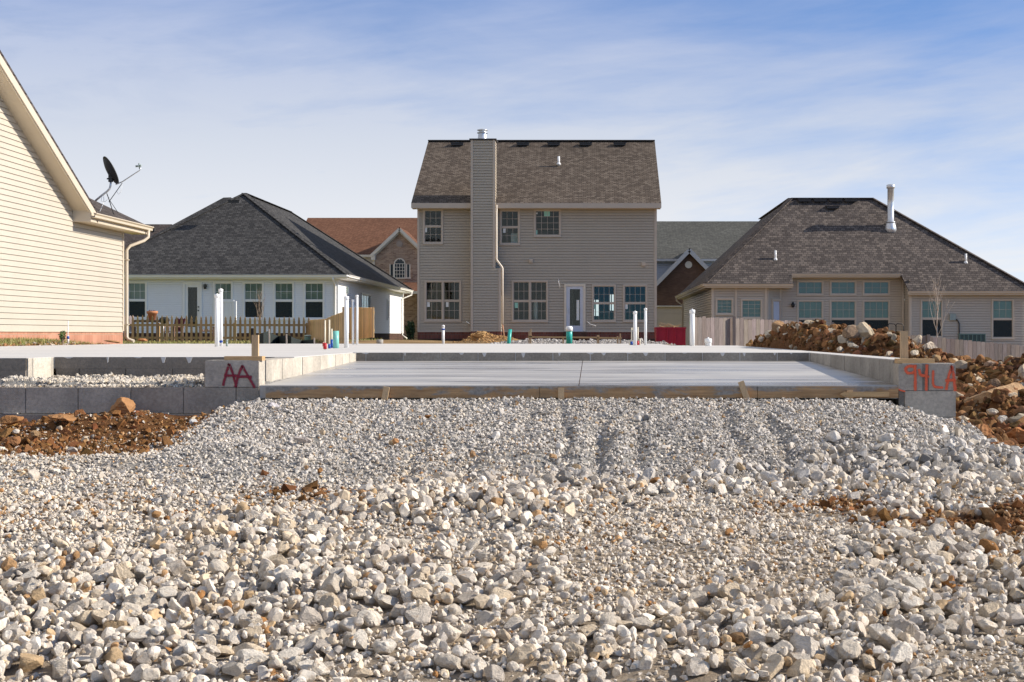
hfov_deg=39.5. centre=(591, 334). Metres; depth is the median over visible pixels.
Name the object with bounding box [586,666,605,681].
limestone rock
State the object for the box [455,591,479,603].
limestone rock
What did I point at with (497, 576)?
limestone rock
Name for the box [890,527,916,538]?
limestone rock
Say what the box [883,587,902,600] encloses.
limestone rock
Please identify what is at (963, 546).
limestone rock
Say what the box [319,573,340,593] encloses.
limestone rock
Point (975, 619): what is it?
limestone rock
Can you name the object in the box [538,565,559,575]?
limestone rock
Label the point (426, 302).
window
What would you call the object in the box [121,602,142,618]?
limestone rock
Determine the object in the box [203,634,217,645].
limestone rock
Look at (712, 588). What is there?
limestone rock
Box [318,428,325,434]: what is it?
stone
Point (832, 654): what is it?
limestone rock
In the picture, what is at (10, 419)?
boulder
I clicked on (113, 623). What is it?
limestone rock
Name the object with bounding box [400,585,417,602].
limestone rock
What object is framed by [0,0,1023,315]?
sky
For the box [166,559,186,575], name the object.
limestone rock
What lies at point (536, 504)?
limestone rock
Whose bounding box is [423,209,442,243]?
window
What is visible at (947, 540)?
limestone rock
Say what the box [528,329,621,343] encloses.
batter board
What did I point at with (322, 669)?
limestone rock
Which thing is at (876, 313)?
window
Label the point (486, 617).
limestone rock
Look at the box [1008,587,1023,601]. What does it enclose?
limestone rock
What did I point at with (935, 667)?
limestone rock
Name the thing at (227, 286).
window
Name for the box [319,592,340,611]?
limestone rock
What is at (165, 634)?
limestone rock
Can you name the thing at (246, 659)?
limestone rock
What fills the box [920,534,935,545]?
limestone rock
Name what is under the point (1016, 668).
limestone rock
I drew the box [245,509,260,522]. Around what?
limestone rock
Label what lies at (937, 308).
sapling
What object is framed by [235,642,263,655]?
limestone rock
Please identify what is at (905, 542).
limestone rock
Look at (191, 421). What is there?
stone
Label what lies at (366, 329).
plank fence
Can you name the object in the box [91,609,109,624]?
limestone rock
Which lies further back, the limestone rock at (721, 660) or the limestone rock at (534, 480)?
the limestone rock at (534, 480)
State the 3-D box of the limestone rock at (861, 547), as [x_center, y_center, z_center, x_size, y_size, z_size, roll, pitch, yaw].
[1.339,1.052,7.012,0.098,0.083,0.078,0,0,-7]
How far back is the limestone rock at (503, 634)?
5.64 m
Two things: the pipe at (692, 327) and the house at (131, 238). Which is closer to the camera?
the pipe at (692, 327)
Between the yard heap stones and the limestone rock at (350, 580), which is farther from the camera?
the yard heap stones
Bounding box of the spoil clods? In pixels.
[746,319,1023,446]
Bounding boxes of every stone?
[3,436,20,443]
[30,430,40,437]
[104,340,120,342]
[189,419,197,424]
[268,402,279,406]
[293,436,311,442]
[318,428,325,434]
[392,438,398,443]
[469,450,475,457]
[470,333,478,340]
[472,331,486,338]
[771,320,783,332]
[837,346,843,351]
[847,343,858,347]
[910,350,918,355]
[913,335,921,344]
[924,341,936,351]
[983,360,995,366]
[985,379,1000,386]
[986,408,997,414]
[997,415,1006,422]
[1018,364,1023,378]
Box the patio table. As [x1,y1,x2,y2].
[134,320,169,340]
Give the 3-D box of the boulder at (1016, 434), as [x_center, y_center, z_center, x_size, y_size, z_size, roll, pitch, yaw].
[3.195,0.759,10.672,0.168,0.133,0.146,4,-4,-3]
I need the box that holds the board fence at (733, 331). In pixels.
[695,316,1023,361]
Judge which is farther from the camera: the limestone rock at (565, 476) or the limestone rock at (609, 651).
the limestone rock at (565, 476)
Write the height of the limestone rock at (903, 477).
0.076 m
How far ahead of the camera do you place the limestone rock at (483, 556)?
6.66 m
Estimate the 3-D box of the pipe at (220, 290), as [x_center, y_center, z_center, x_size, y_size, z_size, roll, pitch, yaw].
[-6.313,-0.282,24.189,0.078,1.015,0.076,0,0,0]
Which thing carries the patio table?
on the ground at (712, 675)
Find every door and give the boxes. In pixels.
[183,282,201,332]
[566,286,582,330]
[657,307,682,345]
[774,301,778,319]
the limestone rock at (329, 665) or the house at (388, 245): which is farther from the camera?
the house at (388, 245)
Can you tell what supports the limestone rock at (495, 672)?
on the ground at (712, 675)
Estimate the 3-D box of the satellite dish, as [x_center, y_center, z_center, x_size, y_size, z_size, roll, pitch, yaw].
[-11.388,-3.571,34.189,1.125,1.412,0.614,0,0,0]
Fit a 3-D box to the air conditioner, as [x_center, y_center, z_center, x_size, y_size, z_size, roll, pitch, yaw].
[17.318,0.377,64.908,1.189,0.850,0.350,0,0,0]
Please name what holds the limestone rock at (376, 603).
on the ground at (712, 675)
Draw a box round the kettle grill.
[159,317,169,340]
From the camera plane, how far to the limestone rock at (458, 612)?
5.88 m
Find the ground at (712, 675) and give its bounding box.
[0,321,1023,681]
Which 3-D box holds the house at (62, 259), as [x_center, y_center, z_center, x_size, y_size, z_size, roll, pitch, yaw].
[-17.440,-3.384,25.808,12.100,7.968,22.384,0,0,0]
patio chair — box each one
[123,315,135,339]
[163,318,184,339]
[199,326,214,339]
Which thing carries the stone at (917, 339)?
on the spoil clods
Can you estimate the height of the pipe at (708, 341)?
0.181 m
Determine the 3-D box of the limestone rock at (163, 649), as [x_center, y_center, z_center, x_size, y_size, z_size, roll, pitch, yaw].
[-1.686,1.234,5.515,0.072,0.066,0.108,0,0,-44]
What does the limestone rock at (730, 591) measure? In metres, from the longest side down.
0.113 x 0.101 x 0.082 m
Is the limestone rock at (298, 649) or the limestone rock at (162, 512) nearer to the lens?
the limestone rock at (298, 649)
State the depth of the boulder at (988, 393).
12.00 m
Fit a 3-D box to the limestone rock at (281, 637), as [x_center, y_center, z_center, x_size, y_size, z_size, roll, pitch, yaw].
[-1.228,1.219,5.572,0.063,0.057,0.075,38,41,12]
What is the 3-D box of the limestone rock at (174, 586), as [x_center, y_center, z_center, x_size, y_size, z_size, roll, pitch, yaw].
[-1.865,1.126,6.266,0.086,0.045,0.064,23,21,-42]
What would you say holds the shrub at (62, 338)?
on the ground at (712, 675)
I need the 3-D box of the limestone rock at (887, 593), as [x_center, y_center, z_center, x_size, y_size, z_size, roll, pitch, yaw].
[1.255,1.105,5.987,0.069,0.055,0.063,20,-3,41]
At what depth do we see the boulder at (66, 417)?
10.46 m
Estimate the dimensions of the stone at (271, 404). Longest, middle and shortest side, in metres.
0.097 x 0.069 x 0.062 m
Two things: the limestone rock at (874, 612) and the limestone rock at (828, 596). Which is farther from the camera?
the limestone rock at (828, 596)
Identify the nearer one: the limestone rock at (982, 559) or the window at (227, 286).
the limestone rock at (982, 559)
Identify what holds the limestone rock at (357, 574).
on the ground at (712, 675)
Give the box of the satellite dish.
[95,156,141,213]
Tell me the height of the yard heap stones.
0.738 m
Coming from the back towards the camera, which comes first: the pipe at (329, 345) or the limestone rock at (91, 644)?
the pipe at (329, 345)
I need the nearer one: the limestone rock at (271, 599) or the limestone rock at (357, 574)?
the limestone rock at (271, 599)
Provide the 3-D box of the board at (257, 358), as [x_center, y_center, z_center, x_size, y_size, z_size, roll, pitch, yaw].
[-2.696,0.184,11.043,0.297,0.034,0.088,0,0,3]
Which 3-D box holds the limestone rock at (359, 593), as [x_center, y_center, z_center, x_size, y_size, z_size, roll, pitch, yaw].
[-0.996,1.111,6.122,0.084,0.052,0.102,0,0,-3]
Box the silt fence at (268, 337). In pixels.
[251,328,314,343]
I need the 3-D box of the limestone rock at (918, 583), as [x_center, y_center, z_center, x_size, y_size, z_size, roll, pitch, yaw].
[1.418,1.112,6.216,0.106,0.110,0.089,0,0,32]
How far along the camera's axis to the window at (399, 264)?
97.49 m
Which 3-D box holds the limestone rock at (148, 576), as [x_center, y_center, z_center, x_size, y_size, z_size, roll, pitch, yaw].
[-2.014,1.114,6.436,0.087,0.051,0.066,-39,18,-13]
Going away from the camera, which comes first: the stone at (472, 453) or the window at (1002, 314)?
the stone at (472, 453)
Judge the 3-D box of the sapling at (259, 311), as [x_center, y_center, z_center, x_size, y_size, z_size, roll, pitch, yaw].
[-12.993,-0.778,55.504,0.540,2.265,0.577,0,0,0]
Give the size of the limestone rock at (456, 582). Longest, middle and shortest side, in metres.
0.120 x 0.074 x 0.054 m
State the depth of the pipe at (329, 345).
19.99 m
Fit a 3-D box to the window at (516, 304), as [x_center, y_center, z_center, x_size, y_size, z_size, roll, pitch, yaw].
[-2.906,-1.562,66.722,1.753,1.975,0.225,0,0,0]
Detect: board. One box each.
[224,356,264,360]
[266,380,897,400]
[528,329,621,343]
[894,358,934,362]
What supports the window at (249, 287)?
in the house at (241, 248)
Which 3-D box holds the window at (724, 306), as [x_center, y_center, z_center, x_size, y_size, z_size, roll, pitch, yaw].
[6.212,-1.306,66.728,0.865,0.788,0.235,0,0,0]
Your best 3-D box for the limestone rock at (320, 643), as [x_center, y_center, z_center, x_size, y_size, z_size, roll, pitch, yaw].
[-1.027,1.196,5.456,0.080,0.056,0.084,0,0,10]
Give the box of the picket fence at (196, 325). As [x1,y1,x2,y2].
[123,315,309,342]
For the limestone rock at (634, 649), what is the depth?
5.37 m
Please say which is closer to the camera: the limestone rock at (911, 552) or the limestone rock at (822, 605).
the limestone rock at (822, 605)
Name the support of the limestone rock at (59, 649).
on the ground at (712, 675)
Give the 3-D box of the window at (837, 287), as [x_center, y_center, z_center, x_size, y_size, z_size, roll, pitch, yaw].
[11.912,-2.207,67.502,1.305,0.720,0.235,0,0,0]
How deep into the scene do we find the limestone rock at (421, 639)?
5.54 m
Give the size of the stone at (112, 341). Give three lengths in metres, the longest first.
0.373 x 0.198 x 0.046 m
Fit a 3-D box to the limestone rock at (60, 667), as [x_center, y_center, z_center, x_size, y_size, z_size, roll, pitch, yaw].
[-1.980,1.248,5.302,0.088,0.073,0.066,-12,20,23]
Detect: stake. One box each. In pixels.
[252,335,258,355]
[900,331,907,357]
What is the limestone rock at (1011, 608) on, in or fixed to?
on the ground at (712, 675)
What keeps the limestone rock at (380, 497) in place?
on the ground at (712, 675)
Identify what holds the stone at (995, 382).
on the spoil clods
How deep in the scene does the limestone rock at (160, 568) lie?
6.48 m
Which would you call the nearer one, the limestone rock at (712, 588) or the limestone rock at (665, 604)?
the limestone rock at (665, 604)
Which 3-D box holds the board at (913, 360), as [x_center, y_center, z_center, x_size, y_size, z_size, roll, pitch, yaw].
[2.510,0.205,11.070,0.294,0.037,0.088,0,0,-2]
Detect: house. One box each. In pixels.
[0,50,153,343]
[124,193,413,341]
[124,224,171,248]
[306,218,417,338]
[411,129,660,340]
[657,221,757,345]
[675,184,1023,345]
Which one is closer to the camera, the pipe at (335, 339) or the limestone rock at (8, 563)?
the limestone rock at (8, 563)
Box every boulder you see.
[0,415,23,424]
[47,414,75,421]
[109,397,135,413]
[842,325,859,338]
[856,322,873,338]
[964,382,1023,402]
[975,424,991,434]
[1006,427,1023,443]
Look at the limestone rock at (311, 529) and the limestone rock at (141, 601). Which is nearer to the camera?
the limestone rock at (141, 601)
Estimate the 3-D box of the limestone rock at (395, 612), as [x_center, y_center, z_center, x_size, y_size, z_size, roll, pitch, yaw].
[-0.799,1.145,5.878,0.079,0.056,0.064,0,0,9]
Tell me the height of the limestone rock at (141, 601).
0.090 m
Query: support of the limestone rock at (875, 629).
on the ground at (712, 675)
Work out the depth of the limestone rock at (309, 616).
5.84 m
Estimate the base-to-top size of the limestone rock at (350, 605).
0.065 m
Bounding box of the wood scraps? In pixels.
[659,322,680,326]
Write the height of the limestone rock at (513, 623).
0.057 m
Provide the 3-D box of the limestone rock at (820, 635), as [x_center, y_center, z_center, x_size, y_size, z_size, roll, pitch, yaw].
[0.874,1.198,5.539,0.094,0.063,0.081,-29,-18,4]
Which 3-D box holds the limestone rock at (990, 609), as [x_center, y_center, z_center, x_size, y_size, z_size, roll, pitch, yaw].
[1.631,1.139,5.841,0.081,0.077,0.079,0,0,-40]
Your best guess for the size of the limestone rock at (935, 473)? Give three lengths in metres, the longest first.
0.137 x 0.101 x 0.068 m
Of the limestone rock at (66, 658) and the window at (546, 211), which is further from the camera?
the window at (546, 211)
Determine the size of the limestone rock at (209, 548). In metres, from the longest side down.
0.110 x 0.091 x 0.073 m
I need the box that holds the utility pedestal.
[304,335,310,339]
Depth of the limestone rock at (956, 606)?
5.82 m
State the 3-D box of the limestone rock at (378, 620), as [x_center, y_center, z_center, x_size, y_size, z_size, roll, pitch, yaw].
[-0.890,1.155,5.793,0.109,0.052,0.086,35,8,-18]
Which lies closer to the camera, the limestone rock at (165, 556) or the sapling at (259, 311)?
the limestone rock at (165, 556)
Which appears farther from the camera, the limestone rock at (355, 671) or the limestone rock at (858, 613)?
the limestone rock at (858, 613)
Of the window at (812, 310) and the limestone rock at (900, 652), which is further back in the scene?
the window at (812, 310)
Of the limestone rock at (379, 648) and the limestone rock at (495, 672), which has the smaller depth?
the limestone rock at (495, 672)
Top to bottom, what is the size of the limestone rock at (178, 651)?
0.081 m
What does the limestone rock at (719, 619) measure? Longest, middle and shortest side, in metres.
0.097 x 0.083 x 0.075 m
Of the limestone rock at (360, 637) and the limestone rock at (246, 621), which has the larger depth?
the limestone rock at (246, 621)
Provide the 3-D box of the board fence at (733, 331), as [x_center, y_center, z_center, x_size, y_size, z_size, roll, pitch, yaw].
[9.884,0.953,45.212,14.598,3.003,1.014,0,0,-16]
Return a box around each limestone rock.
[0,654,12,666]
[1,557,16,570]
[3,569,15,579]
[3,623,25,642]
[6,642,20,651]
[12,562,37,577]
[18,649,38,654]
[19,653,43,672]
[20,568,40,582]
[22,577,40,595]
[31,587,45,604]
[32,615,51,629]
[34,561,50,567]
[37,600,59,615]
[46,582,69,595]
[49,594,60,607]
[50,572,64,580]
[50,657,69,665]
[51,641,67,657]
[52,658,70,678]
[59,629,73,642]
[60,597,85,612]
[67,631,83,644]
[69,622,85,633]
[75,655,99,666]
[76,572,93,587]
[76,610,99,626]
[82,647,101,654]
[83,631,97,646]
[90,567,114,583]
[91,600,109,609]
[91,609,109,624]
[102,647,122,663]
[103,620,127,630]
[105,640,123,652]
[109,609,118,618]
[113,561,135,581]
[121,593,156,610]
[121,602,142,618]
[124,583,133,594]
[124,625,150,641]
[130,663,150,681]
[133,648,147,663]
[134,565,150,578]
[135,652,151,665]
[138,572,152,583]
[142,634,162,646]
[147,643,169,658]
[150,508,164,518]
[151,566,168,576]
[151,598,167,609]
[156,586,177,600]
[157,617,170,625]
[158,553,177,561]
[160,585,177,589]
[161,627,180,638]
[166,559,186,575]
[170,656,186,670]
[172,646,190,656]
[176,591,190,607]
[177,639,197,646]
[190,511,199,521]
[191,652,215,663]
[195,544,215,555]
[201,644,220,656]
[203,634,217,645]
[206,619,221,634]
[209,559,229,575]
[210,551,226,560]
[218,645,233,655]
[222,662,243,676]
[226,578,247,588]
[227,630,240,643]
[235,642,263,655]
[236,649,268,672]
[239,612,262,627]
[241,527,255,539]
[242,625,262,642]
[244,596,260,608]
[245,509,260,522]
[252,604,269,616]
[258,562,273,577]
[261,550,275,558]
[261,580,274,590]
[262,569,273,580]
[263,595,283,607]
[268,554,287,567]
[274,541,289,555]
[275,636,286,649]
[277,649,304,669]
[278,528,299,537]
[281,569,302,585]
[287,647,303,653]
[295,635,318,653]
[298,606,322,626]
[298,659,329,675]
[306,524,326,534]
[307,511,324,523]
[311,629,327,638]
[313,590,328,602]
[313,638,334,653]
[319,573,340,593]
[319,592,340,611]
[324,540,335,545]
[324,661,333,670]
[327,567,343,574]
[339,617,361,631]
[341,608,359,618]
[342,632,354,645]
[343,573,357,587]
[343,603,356,608]
[345,629,369,649]
[349,666,373,677]
[350,587,369,598]
[354,570,361,578]
[354,604,371,610]
[357,610,372,626]
[365,610,383,626]
[372,593,386,607]
[372,638,396,654]
[375,492,392,504]
[376,560,389,571]
[376,593,400,608]
[386,584,395,591]
[389,604,405,618]
[395,492,409,500]
[395,538,410,548]
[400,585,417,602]
[405,603,431,625]
[408,635,423,643]
[410,572,425,581]
[411,587,429,603]
[428,571,451,584]
[434,654,462,670]
[435,622,461,642]
[442,575,461,590]
[443,603,461,615]
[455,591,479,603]
[458,624,474,636]
[461,654,478,668]
[464,538,480,549]
[473,658,486,678]
[474,551,491,562]
[475,562,492,569]
[476,610,497,625]
[484,664,504,681]
[485,486,498,498]
[487,572,504,581]
[489,587,511,601]
[492,580,511,589]
[496,629,510,641]
[503,478,512,486]
[503,617,523,630]
[504,569,524,584]
[507,484,532,491]
[507,643,535,665]
[529,499,542,511]
[531,478,544,486]
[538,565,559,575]
[538,661,556,672]
[542,474,559,486]
[544,642,552,651]
[555,636,569,646]
[556,470,573,486]
[562,641,583,657]
[564,614,578,626]
[577,624,595,638]
[577,644,586,654]
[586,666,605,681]
[598,624,618,639]
[599,612,616,626]
[599,642,613,656]
[610,642,618,650]
[615,620,632,627]
[626,617,655,629]
[629,645,641,658]
[638,655,652,669]
[650,637,666,649]
[660,600,681,613]
[661,616,682,628]
[664,631,676,643]
[683,619,694,634]
[686,590,707,605]
[686,656,709,675]
[696,607,714,618]
[702,583,721,597]
[704,613,725,626]
[706,653,725,667]
[713,598,727,610]
[717,582,739,602]
[725,656,750,670]
[729,632,744,644]
[732,606,753,616]
[742,642,768,659]
[748,630,766,643]
[760,653,783,680]
[762,647,779,662]
[764,631,779,642]
[772,640,793,656]
[777,614,794,628]
[786,659,813,678]
[788,652,810,666]
[789,634,823,658]
[812,632,824,641]
[816,587,834,606]
[817,600,839,615]
[825,644,840,660]
[830,629,846,636]
[830,662,845,676]
[832,569,854,582]
[836,541,853,556]
[838,611,854,625]
[838,639,862,661]
[841,578,863,586]
[854,539,873,555]
[855,584,872,598]
[855,608,879,618]
[855,611,864,620]
[860,591,885,611]
[861,654,877,668]
[868,623,885,639]
[874,544,894,555]
[876,596,898,608]
[876,631,897,648]
[877,573,890,589]
[882,590,895,598]
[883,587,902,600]
[886,580,899,587]
[889,471,910,483]
[889,641,912,663]
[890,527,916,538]
[892,618,915,634]
[894,539,909,550]
[899,546,922,563]
[900,585,917,592]
[900,592,923,611]
[903,557,920,567]
[904,576,926,593]
[908,665,927,680]
[909,564,929,573]
[920,476,934,485]
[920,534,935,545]
[921,605,944,622]
[923,541,943,554]
[924,469,942,483]
[925,523,944,537]
[926,659,941,675]
[937,550,956,563]
[941,536,957,546]
[942,466,954,475]
[942,619,959,631]
[946,599,967,614]
[955,541,974,552]
[958,616,974,636]
[962,639,983,649]
[963,531,979,540]
[972,616,991,627]
[975,554,988,569]
[975,582,991,594]
[976,618,997,633]
[978,602,999,621]
[979,538,998,553]
[984,580,1003,593]
[987,594,1005,603]
[993,557,1007,569]
[1003,567,1021,580]
[1005,604,1022,613]
[1008,554,1021,565]
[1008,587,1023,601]
[1008,662,1023,675]
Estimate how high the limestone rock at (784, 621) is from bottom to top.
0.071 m
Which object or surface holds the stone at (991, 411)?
on the spoil clods
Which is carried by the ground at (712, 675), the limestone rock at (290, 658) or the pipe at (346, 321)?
the limestone rock at (290, 658)
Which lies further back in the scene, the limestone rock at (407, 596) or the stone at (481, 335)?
the stone at (481, 335)
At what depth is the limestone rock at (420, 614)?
5.77 m
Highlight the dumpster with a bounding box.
[654,327,685,345]
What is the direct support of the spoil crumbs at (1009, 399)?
on the ground at (712, 675)
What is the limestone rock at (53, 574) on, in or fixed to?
on the ground at (712, 675)
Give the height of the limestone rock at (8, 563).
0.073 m
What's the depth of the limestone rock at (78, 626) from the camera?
5.67 m
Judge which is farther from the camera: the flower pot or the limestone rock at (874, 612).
the flower pot
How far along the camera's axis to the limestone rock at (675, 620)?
5.75 m
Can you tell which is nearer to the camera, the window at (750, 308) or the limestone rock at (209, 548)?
the limestone rock at (209, 548)
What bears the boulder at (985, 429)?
on the ground at (712, 675)
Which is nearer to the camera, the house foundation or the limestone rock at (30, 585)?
the limestone rock at (30, 585)
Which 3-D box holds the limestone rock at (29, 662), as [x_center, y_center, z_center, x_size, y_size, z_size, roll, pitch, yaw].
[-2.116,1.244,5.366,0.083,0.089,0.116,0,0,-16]
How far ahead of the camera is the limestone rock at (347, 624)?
5.70 m
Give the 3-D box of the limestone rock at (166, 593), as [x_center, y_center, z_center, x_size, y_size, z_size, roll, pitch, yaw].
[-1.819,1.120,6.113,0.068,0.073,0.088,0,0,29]
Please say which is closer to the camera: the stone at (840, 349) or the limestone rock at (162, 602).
the limestone rock at (162, 602)
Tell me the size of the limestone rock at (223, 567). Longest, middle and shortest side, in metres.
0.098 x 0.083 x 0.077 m
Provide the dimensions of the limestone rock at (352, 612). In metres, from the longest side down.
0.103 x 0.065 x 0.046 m
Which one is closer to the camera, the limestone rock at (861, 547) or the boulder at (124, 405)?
the limestone rock at (861, 547)
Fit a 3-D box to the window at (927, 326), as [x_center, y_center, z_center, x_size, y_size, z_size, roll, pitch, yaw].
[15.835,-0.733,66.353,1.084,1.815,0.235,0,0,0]
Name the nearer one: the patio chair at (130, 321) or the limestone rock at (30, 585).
the limestone rock at (30, 585)
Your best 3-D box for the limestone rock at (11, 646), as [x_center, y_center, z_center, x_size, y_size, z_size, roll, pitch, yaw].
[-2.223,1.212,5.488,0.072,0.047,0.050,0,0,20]
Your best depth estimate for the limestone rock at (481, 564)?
6.52 m
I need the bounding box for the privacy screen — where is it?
[223,300,236,339]
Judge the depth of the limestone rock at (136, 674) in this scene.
5.18 m
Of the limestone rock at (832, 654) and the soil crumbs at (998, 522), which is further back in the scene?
the soil crumbs at (998, 522)
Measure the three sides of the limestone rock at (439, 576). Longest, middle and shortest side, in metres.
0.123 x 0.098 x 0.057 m
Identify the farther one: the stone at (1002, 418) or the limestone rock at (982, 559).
the stone at (1002, 418)
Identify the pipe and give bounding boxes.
[214,293,219,346]
[218,288,222,345]
[323,320,326,349]
[328,320,330,347]
[330,329,332,347]
[333,331,338,347]
[344,295,348,347]
[352,300,353,343]
[356,295,358,343]
[376,339,382,343]
[442,325,444,343]
[507,329,511,343]
[566,326,572,343]
[633,311,636,344]
[637,327,638,344]
[644,308,646,344]
[689,309,694,345]
[705,337,711,345]
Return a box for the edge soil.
[0,341,103,345]
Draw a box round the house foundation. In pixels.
[0,344,956,421]
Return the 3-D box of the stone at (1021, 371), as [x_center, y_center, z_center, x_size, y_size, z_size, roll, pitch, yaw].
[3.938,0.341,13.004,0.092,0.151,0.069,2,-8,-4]
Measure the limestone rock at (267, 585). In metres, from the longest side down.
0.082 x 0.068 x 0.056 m
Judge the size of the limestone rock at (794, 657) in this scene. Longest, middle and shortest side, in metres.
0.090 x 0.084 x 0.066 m
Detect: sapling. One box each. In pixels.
[252,290,265,323]
[925,271,953,336]
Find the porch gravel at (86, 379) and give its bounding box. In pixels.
[0,372,204,386]
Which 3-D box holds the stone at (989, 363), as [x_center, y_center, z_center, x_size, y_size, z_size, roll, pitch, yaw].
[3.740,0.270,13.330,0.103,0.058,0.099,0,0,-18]
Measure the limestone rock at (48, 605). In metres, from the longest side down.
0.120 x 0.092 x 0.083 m
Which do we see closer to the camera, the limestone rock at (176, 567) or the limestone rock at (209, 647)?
the limestone rock at (209, 647)
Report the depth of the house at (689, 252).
95.86 m
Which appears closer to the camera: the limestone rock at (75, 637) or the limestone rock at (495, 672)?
the limestone rock at (495, 672)
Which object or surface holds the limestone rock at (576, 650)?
on the ground at (712, 675)
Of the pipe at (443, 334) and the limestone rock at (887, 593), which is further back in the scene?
the pipe at (443, 334)
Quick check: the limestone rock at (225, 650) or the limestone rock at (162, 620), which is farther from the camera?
the limestone rock at (162, 620)
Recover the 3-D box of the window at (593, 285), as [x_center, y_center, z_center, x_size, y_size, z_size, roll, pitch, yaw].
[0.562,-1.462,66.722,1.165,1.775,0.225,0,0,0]
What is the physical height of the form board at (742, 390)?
0.237 m
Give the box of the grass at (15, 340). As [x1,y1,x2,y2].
[0,337,382,345]
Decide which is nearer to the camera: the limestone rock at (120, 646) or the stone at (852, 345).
the limestone rock at (120, 646)
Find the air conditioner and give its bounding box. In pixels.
[957,334,985,342]
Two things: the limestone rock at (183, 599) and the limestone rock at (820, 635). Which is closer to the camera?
the limestone rock at (820, 635)
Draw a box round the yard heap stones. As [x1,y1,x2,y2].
[453,331,676,345]
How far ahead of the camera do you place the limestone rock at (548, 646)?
5.43 m
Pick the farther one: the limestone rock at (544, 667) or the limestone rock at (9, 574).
the limestone rock at (9, 574)
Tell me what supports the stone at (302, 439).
on the ground at (712, 675)
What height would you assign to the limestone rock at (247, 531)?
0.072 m
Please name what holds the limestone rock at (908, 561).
on the ground at (712, 675)
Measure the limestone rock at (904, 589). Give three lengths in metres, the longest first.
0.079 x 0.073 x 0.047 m
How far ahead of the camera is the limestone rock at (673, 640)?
5.54 m
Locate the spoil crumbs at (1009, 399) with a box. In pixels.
[753,319,1023,438]
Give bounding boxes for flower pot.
[147,310,157,319]
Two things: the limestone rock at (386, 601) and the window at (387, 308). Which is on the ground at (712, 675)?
the limestone rock at (386, 601)
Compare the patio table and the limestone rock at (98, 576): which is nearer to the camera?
the limestone rock at (98, 576)
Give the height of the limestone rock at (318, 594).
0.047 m
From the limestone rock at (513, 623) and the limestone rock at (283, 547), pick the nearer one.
the limestone rock at (513, 623)
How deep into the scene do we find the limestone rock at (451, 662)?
5.19 m
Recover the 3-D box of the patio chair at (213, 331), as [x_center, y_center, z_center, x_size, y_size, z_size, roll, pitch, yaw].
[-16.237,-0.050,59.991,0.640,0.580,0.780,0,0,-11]
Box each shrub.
[58,330,65,343]
[405,320,415,339]
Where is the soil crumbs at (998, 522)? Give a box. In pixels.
[0,405,1023,554]
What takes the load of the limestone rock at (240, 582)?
on the ground at (712, 675)
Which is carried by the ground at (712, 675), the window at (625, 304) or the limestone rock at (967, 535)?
the limestone rock at (967, 535)
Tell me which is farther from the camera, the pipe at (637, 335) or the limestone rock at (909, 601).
the pipe at (637, 335)
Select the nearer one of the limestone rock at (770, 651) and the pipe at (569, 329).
the limestone rock at (770, 651)
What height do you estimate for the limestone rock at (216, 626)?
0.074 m
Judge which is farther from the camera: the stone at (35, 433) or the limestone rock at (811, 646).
the stone at (35, 433)
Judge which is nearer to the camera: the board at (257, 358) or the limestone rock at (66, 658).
the limestone rock at (66, 658)
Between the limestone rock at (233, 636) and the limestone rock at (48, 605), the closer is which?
the limestone rock at (233, 636)
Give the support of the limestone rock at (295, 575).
on the ground at (712, 675)
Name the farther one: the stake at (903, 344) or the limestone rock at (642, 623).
the stake at (903, 344)
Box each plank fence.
[310,307,343,343]
[349,307,374,339]
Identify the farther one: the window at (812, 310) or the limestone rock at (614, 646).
the window at (812, 310)
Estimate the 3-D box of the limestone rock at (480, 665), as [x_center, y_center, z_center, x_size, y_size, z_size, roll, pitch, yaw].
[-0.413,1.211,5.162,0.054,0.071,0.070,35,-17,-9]
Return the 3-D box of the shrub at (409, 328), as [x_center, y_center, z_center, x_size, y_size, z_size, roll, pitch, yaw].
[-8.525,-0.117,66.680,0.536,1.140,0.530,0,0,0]
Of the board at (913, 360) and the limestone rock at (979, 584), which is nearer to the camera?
the limestone rock at (979, 584)
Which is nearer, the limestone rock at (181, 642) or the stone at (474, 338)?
the limestone rock at (181, 642)
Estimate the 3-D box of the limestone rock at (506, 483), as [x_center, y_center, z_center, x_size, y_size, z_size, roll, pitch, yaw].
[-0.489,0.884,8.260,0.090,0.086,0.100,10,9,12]
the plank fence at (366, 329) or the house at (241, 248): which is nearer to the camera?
the plank fence at (366, 329)
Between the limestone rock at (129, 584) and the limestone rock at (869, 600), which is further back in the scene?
the limestone rock at (129, 584)
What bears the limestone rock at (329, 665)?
on the ground at (712, 675)
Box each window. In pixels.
[128,281,146,319]
[212,281,232,319]
[242,281,263,319]
[273,281,293,319]
[303,281,324,319]
[361,293,370,307]
[386,299,388,319]
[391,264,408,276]
[394,258,405,278]
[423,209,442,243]
[424,280,461,321]
[499,209,519,245]
[512,280,547,321]
[534,209,560,236]
[592,284,615,321]
[623,284,647,321]
[716,298,732,314]
[741,299,762,318]
[797,280,823,295]
[797,300,823,322]
[829,280,856,295]
[830,300,856,325]
[862,280,890,295]
[863,300,889,330]
[920,299,942,337]
[991,299,1013,338]
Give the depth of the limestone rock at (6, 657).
5.36 m

